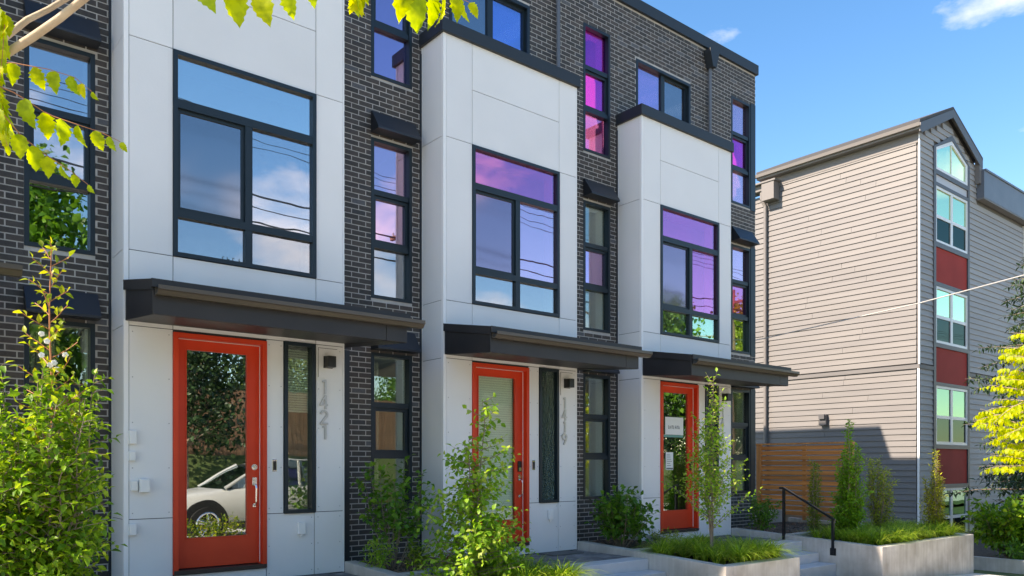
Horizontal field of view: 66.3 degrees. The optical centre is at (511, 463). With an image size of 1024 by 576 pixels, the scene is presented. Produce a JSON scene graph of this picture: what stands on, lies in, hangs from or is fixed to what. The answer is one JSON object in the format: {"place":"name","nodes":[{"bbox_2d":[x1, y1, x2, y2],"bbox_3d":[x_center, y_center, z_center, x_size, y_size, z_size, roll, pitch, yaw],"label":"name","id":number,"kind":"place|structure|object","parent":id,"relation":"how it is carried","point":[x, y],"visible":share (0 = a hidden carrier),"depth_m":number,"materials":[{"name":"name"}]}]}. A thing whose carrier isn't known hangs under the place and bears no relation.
{"place":"outdoors","nodes":[
{"label":"outdoors","id":0,"kind":"place"},
{"bbox_2d":[642,0,1023,198],"label":"sky","id":1,"kind":"structure","parent":0,"point":[832,73],"materials":[{"name":"blue"}]},
{"bbox_2d":[950,573,998,575],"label":"pavement","id":2,"kind":"structure","parent":0,"point":[974,574],"depth_m":14.01,"materials":[{"name":"concrete"}]},
{"bbox_2d":[0,460,18,575],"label":"bush","id":3,"kind":"object","parent":2,"relation":"on","point":[1,497],"visible":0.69,"depth_m":4.89,"materials":[{"name":"green plant"}]},
{"bbox_2d":[0,0,477,193],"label":"street tree","id":4,"kind":"object","parent":2,"relation":"on","point":[414,11],"visible":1,"depth_m":2.61,"materials":[{"name":"yellow plant"}]},
{"bbox_2d":[972,330,1023,474],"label":"young tree","id":5,"kind":"object","parent":2,"relation":"on","point":[1015,454],"visible":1,"depth_m":11.85,"materials":[{"name":"yellow plant"}]},
{"bbox_2d":[974,570,1023,575],"bbox_3d":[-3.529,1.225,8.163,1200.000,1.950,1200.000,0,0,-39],"label":"ground","id":6,"kind":"structure","parent":0,"point":[994,573],"depth_m":15.75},
{"bbox_2d":[0,0,108,575],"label":"townhouse","id":7,"kind":"structure","parent":6,"relation":"on","point":[65,215],"depth_m":8.04,"materials":[{"name":"brick"}]},
{"bbox_2d":[24,317,94,518],"bbox_3d":[-4.678,-0.443,8.080,0.635,2.035,0.276,0,0,-39],"label":"window","id":8,"kind":"structure","parent":7,"relation":"in","point":[88,330],"depth_m":8.15,"materials":[{"name":"black"}]},
{"bbox_2d":[24,33,94,255],"bbox_3d":[-4.678,-3.220,8.080,0.635,2.100,0.276,0,0,-39],"label":"window","id":9,"kind":"structure","parent":7,"relation":"in","point":[58,210],"depth_m":8.05,"materials":[{"name":"black metal"}]},
{"bbox_2d":[0,237,127,575],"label":"bush","id":10,"kind":"object","parent":6,"relation":"on","point":[49,491],"visible":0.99,"depth_m":5.02,"materials":[{"name":"green plant"}]},
{"bbox_2d":[41,0,424,575],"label":"townhouse","id":11,"kind":"structure","parent":6,"relation":"on","point":[264,189],"depth_m":8.74,"materials":[{"name":"brick"}]},
{"bbox_2d":[179,339,257,568],"bbox_3d":[-3.177,-0.107,8.520,0.888,2.423,0.128,0,0,-39],"label":"door","id":12,"kind":"structure","parent":11,"relation":"in","point":[218,382],"depth_m":8.54,"materials":[{"name":"red paint"}]},
{"bbox_2d":[173,48,316,278],"bbox_3d":[-2.988,-3.245,8.761,1.595,2.150,0.278,0,0,-39],"label":"window","id":13,"kind":"structure","parent":11,"relation":"in","point":[218,108],"depth_m":8.58,"materials":[{"name":"black"}]},
{"bbox_2d":[371,352,411,507],"bbox_3d":[-1.679,-0.443,10.526,0.625,2.035,0.276,0,0,-39],"label":"window","id":14,"kind":"structure","parent":11,"relation":"in","point":[404,411],"depth_m":10.60,"materials":[{"name":"black metal"}]},
{"bbox_2d":[371,137,411,303],"bbox_3d":[-1.679,-3.220,10.526,0.625,2.100,0.276,0,0,-39],"label":"window","id":15,"kind":"structure","parent":11,"relation":"in","point":[391,163],"depth_m":10.50,"materials":[{"name":"black"}]},
{"bbox_2d":[371,0,411,89],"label":"window","id":16,"kind":"structure","parent":11,"relation":"in","point":[391,41],"depth_m":10.48,"materials":[{"name":"black"}]},
{"bbox_2d":[332,572,356,575],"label":"porch base","id":17,"kind":"object","parent":6,"relation":"on","point":[343,574],"visible":0.63,"depth_m":9.20,"materials":[{"name":"concrete"}]},
{"bbox_2d":[302,573,337,575],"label":"door mat","id":18,"kind":"object","parent":17,"relation":"on","point":[326,574],"depth_m":9.00,"materials":[{"name":"fabric"}]},
{"bbox_2d":[344,552,493,575],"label":"concrete planter","id":19,"kind":"object","parent":6,"relation":"on","point":[354,567],"visible":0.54,"depth_m":9.09,"materials":[{"name":"concrete"}]},
{"bbox_2d":[358,536,397,568],"bbox_3d":[-1.532,1.044,9.075,0.450,0.436,0.367,0,0,27],"label":"perennial","id":20,"kind":"object","parent":19,"relation":"on","point":[378,559],"visible":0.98,"depth_m":9.05,"materials":[{"name":"green plant"}]},
{"bbox_2d":[348,454,439,568],"bbox_3d":[-1.403,0.571,9.423,0.871,1.386,0.994,0,0,-39],"label":"shrub","id":21,"kind":"object","parent":19,"relation":"in","point":[398,513],"visible":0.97,"depth_m":9.34,"materials":[{"name":"green plant"}]},
{"bbox_2d":[344,555,459,572],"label":"mulch","id":22,"kind":"object","parent":19,"relation":"on","point":[401,567],"visible":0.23,"depth_m":9.65,"materials":[{"name":"brown soil"}]},
{"bbox_2d":[404,538,433,570],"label":"perennial","id":23,"kind":"object","parent":19,"relation":"in","point":[413,551],"visible":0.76,"depth_m":9.01,"materials":[{"name":"green plant"}]},
{"bbox_2d":[435,540,459,563],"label":"perennial","id":24,"kind":"object","parent":19,"relation":"in","point":[449,554],"visible":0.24,"depth_m":9.43,"materials":[{"name":"green plant"}]},
{"bbox_2d":[396,392,538,575],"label":"sapling","id":25,"kind":"object","parent":19,"relation":"in","point":[481,542],"visible":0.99,"depth_m":8.36,"materials":[{"name":"green plant"}]},
{"bbox_2d":[480,546,514,575],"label":"perennial","id":26,"kind":"object","parent":19,"relation":"in","point":[496,563],"visible":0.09,"depth_m":8.90,"materials":[{"name":"green plant"}]},
{"bbox_2d":[440,549,605,575],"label":"lily turf","id":27,"kind":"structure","parent":19,"relation":"on","point":[544,569],"depth_m":8.46,"materials":[{"name":"green plant"}]},
{"bbox_2d":[374,0,652,558],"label":"townhouse","id":28,"kind":"structure","parent":6,"relation":"on","point":[518,159],"depth_m":11.25,"materials":[{"name":"paint"}]},
{"bbox_2d":[449,0,529,53],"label":"window","id":29,"kind":"structure","parent":28,"relation":"in","point":[507,22],"depth_m":11.71,"materials":[{"name":"black"}]},
{"bbox_2d":[476,368,522,541],"bbox_3d":[-0.192,-0.107,10.967,0.888,2.423,0.147,0,0,-39],"label":"door","id":30,"kind":"structure","parent":28,"relation":"in","point":[482,374],"depth_m":11.12,"materials":[{"name":"red paint"}]},
{"bbox_2d":[472,144,559,317],"bbox_3d":[0.003,-3.245,11.201,1.595,2.150,0.278,0,0,-39],"label":"window","id":31,"kind":"structure","parent":28,"relation":"in","point":[516,238],"depth_m":11.10,"materials":[{"name":"black"}]},
{"bbox_2d":[583,374,609,499],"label":"window","id":32,"kind":"structure","parent":28,"relation":"in","point":[602,421],"depth_m":13.04,"materials":[{"name":"black"}]},
{"bbox_2d":[583,200,609,333],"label":"window","id":33,"kind":"structure","parent":28,"relation":"in","point":[596,257],"depth_m":13.02,"materials":[{"name":"black"}]},
{"bbox_2d":[583,22,609,159],"bbox_3d":[1.312,-6.105,12.966,0.625,2.070,0.276,0,0,-39],"label":"window","id":34,"kind":"structure","parent":28,"relation":"in","point":[596,122],"depth_m":13.01,"materials":[{"name":"black"}]},
{"bbox_2d":[514,550,629,565],"bbox_3d":[0.496,1.798,10.727,2.150,1.004,1.125,0,0,-39],"label":"porch base","id":35,"kind":"object","parent":6,"relation":"on","point":[587,556],"visible":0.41,"depth_m":10.88,"materials":[{"name":"concrete"}]},
{"bbox_2d":[538,550,583,555],"bbox_3d":[0.708,1.288,11.322,0.600,0.016,0.340,0,0,-39],"label":"door mat","id":36,"kind":"object","parent":35,"relation":"on","point":[561,553],"depth_m":11.24,"materials":[{"name":"fabric"}]},
{"bbox_2d":[558,557,647,575],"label":"landing edge","id":37,"kind":"object","parent":6,"relation":"on","point":[620,565],"visible":0.51,"depth_m":10.36,"materials":[{"name":"concrete"}]},
{"bbox_2d":[603,570,665,575],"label":"step","id":38,"kind":"object","parent":6,"relation":"on","point":[648,573],"visible":1,"depth_m":10.34,"materials":[{"name":"concrete"}]},
{"bbox_2d":[576,535,799,575],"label":"concrete planter","id":39,"kind":"object","parent":6,"relation":"on","point":[676,565],"visible":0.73,"depth_m":10.51,"materials":[{"name":"concrete"}]},
{"bbox_2d":[584,538,655,548],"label":"mulch","id":40,"kind":"object","parent":39,"relation":"on","point":[614,544],"visible":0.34,"depth_m":12.35,"materials":[{"name":"brown soil"}]},
{"bbox_2d":[584,484,659,546],"bbox_3d":[1.705,0.786,11.837,1.108,0.956,1.202,0,0,-17],"label":"shrub","id":41,"kind":"object","parent":39,"relation":"in","point":[615,520],"visible":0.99,"depth_m":11.66,"materials":[{"name":"green plant"}]},
{"bbox_2d":[647,527,683,544],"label":"groundcover plant","id":42,"kind":"object","parent":39,"relation":"in","point":[657,535],"visible":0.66,"depth_m":12.01,"materials":[{"name":"green plant"}]},
{"bbox_2d":[661,367,761,560],"bbox_3d":[2.689,0.002,10.808,1.202,2.659,1.203,0,0,-10],"label":"sapling","id":43,"kind":"object","parent":39,"relation":"on","point":[711,488],"visible":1,"depth_m":10.70,"materials":[{"name":"green plant"}]},
{"bbox_2d":[637,530,806,563],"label":"lily turf","id":44,"kind":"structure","parent":39,"relation":"on","point":[698,547],"depth_m":10.73,"materials":[{"name":"green plant"}]},
{"bbox_2d":[586,0,799,540],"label":"townhouse","id":45,"kind":"structure","parent":6,"relation":"on","point":[687,241],"depth_m":13.60,"materials":[{"name":"paint"}]},
{"bbox_2d":[636,58,690,123],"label":"window","id":46,"kind":"structure","parent":45,"relation":"in","point":[657,89],"depth_m":13.96,"materials":[{"name":"black"}]},
{"bbox_2d":[663,386,693,529],"bbox_3d":[2.825,-0.107,13.416,0.888,2.423,0.128,0,0,-39],"label":"door","id":47,"kind":"structure","parent":45,"relation":"in","point":[677,401],"depth_m":13.46,"materials":[{"name":"red paint"}]},
{"bbox_2d":[660,204,719,342],"bbox_3d":[3.064,-3.245,13.594,1.595,2.150,0.118,0,0,-39],"label":"window","id":48,"kind":"structure","parent":45,"relation":"in","point":[689,243],"depth_m":13.58,"materials":[{"name":"black"}]},
{"bbox_2d":[731,389,750,493],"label":"window","id":49,"kind":"structure","parent":45,"relation":"in","point":[743,424],"depth_m":15.59,"materials":[{"name":"black"}]},
{"bbox_2d":[731,244,750,354],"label":"window","id":50,"kind":"structure","parent":45,"relation":"in","point":[740,256],"depth_m":15.50,"materials":[{"name":"black"}]},
{"bbox_2d":[731,95,750,208],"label":"window","id":51,"kind":"structure","parent":45,"relation":"in","point":[740,110],"depth_m":15.52,"materials":[{"name":"black"}]},
{"bbox_2d":[755,275,1023,340],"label":"service cable","id":52,"kind":"object","parent":45,"relation":"attached to","point":[893,308],"visible":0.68,"depth_m":14.25,"materials":[{"name":"grey plastic"}]},
{"bbox_2d":[714,535,781,542],"bbox_3d":[3.497,1.798,13.175,2.175,1.004,1.125,0,0,-39],"label":"porch base","id":53,"kind":"object","parent":6,"relation":"on","point":[743,537],"visible":0.1,"depth_m":13.47,"materials":[{"name":"concrete"}]},
{"bbox_2d":[708,535,741,538],"bbox_3d":[3.718,1.288,13.778,0.600,0.016,0.340,0,0,-39],"label":"door mat","id":54,"kind":"object","parent":53,"relation":"on","point":[725,536],"depth_m":13.84,"materials":[{"name":"fabric"}]},
{"bbox_2d":[755,509,785,523],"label":"alley wall","id":55,"kind":"structure","parent":6,"relation":"on","point":[779,518],"depth_m":16.98,"materials":[{"name":"concrete"}]},
{"bbox_2d":[760,540,801,553],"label":"step","id":56,"kind":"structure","parent":6,"relation":"on","point":[795,544],"depth_m":13.03,"materials":[{"name":"concrete"}]},
{"bbox_2d":[784,551,818,564],"bbox_3d":[4.140,1.932,12.388,2.169,0.936,0.300,0,0,-39],"label":"step","id":57,"kind":"object","parent":6,"relation":"on","point":[806,557],"visible":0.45,"depth_m":12.79,"materials":[{"name":"concrete"}]},
{"bbox_2d":[800,562,835,575],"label":"step","id":58,"kind":"object","parent":6,"relation":"on","point":[819,569],"visible":0.5,"depth_m":12.47,"materials":[{"name":"concrete"}]},
{"bbox_2d":[786,515,862,523],"bbox_3d":[6.461,1.740,16.957,0.120,1.320,2.240,0,0,-39],"label":"fence footing","id":59,"kind":"object","parent":6,"relation":"on","point":[800,516],"depth_m":17.06,"materials":[{"name":"concrete"}]},
{"bbox_2d":[756,442,854,519],"bbox_3d":[6.228,0.372,16.768,0.120,1.655,2.240,0,0,-39],"label":"cedar fence","id":60,"kind":"object","parent":59,"relation":"on","point":[804,468],"visible":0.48,"depth_m":16.88,"materials":[{"name":"brown wood"}]},
{"bbox_2d":[731,517,973,575],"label":"concrete planter","id":61,"kind":"object","parent":6,"relation":"on","point":[947,555],"visible":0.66,"depth_m":13.03,"materials":[{"name":"concrete"}]},
{"bbox_2d":[745,492,781,530],"bbox_3d":[4.548,0.884,14.283,0.666,0.759,0.646,0,0,-39],"label":"shrub","id":62,"kind":"object","parent":61,"relation":"on","point":[762,518],"visible":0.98,"depth_m":14.24,"materials":[{"name":"green plant"}]},
{"bbox_2d":[738,522,823,533],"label":"mulch","id":63,"kind":"object","parent":61,"relation":"on","point":[789,527],"visible":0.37,"depth_m":15.33,"materials":[{"name":"brown soil"}]},
{"bbox_2d":[779,487,835,555],"bbox_3d":[4.940,0.943,13.126,0.050,1.095,1.015,0,0,-39],"label":"handrail","id":64,"kind":"object","parent":61,"relation":"attached to","point":[832,548],"visible":0.78,"depth_m":13.09,"materials":[{"name":"black metal"}]},
{"bbox_2d":[804,458,824,535],"bbox_3d":[5.260,0.598,13.563,0.399,1.407,0.440,0,0,26],"label":"column shrub","id":65,"kind":"object","parent":61,"relation":"on","point":[813,512],"visible":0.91,"depth_m":13.54,"materials":[{"name":"green plant"}]},
{"bbox_2d":[828,419,873,531],"bbox_3d":[5.817,0.267,13.505,0.695,2.110,0.830,0,0,7],"label":"column shrub","id":66,"kind":"object","parent":61,"relation":"on","point":[849,513],"visible":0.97,"depth_m":13.44,"materials":[{"name":"green plant"}]},
{"bbox_2d":[862,457,899,529],"bbox_3d":[6.751,0.571,14.399,0.624,1.465,0.669,0,0,-39],"label":"column shrub","id":67,"kind":"object","parent":61,"relation":"on","point":[879,515],"visible":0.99,"depth_m":14.33,"materials":[{"name":"green plant"}]},
{"bbox_2d":[790,517,972,544],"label":"lily turf","id":68,"kind":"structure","parent":61,"relation":"on","point":[897,531],"depth_m":13.23,"materials":[{"name":"green plant"}]},
{"bbox_2d":[917,449,950,526],"bbox_3d":[7.751,0.511,14.436,0.475,1.623,0.569,0,0,-39],"label":"column shrub","id":69,"kind":"object","parent":61,"relation":"on","point":[935,489],"visible":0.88,"depth_m":14.39,"materials":[{"name":"green plant"}]},
{"bbox_2d":[755,107,1023,532],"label":"apartment building","id":70,"kind":"structure","parent":6,"relation":"on","point":[905,214],"depth_m":23.34,"materials":[{"name":"grey wood"}]},
{"bbox_2d":[936,185,967,253],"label":"window","id":71,"kind":"structure","parent":70,"relation":"in","point":[951,210],"depth_m":22.99,"materials":[{"name":"white"}]},
{"bbox_2d":[936,286,967,348],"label":"window","id":72,"kind":"structure","parent":70,"relation":"in","point":[952,310],"depth_m":22.99,"materials":[{"name":"white"}]},
{"bbox_2d":[936,385,967,444],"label":"window","id":73,"kind":"structure","parent":70,"relation":"in","point":[951,403],"depth_m":22.99,"materials":[{"name":"white"}]},
{"bbox_2d":[936,142,967,185],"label":"window","id":74,"kind":"structure","parent":70,"relation":"in","point":[949,161],"depth_m":23.02,"materials":[{"name":"white"}]},
{"bbox_2d":[937,487,967,532],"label":"window","id":75,"kind":"structure","parent":70,"relation":"in","point":[956,507],"depth_m":23.29,"materials":[{"name":"white"}]},
{"bbox_2d":[1022,226,1023,440],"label":"window","id":76,"kind":"structure","parent":70,"relation":"in","point":[1022,226],"depth_m":26.70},
{"bbox_2d":[961,531,1007,558],"bbox_3d":[16.296,2.290,21.432,16.500,0.500,6.700,0,0,-39],"label":"planting bed","id":77,"kind":"object","parent":6,"relation":"on","point":[980,550],"depth_m":18.28,"materials":[{"name":"soil"}]},
{"bbox_2d":[942,257,1023,506],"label":"conifer","id":78,"kind":"object","parent":77,"relation":"on","point":[1016,480],"visible":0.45,"depth_m":20.77,"materials":[{"name":"green plant"}]},
{"bbox_2d":[961,493,1023,558],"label":"rhododendron","id":79,"kind":"object","parent":77,"relation":"on","point":[992,527],"visible":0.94,"depth_m":16.66,"materials":[{"name":"green plant"}]},
{"bbox_2d":[986,537,1023,559],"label":"groundcover plant","id":80,"kind":"object","parent":77,"relation":"on","point":[1018,550],"visible":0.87,"depth_m":16.02,"materials":[{"name":"green plant"}]},
{"bbox_2d":[974,556,1023,573],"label":"kerb","id":81,"kind":"structure","parent":6,"relation":"on","point":[1015,566],"depth_m":15.98,"materials":[{"name":"concrete"}]}
]}

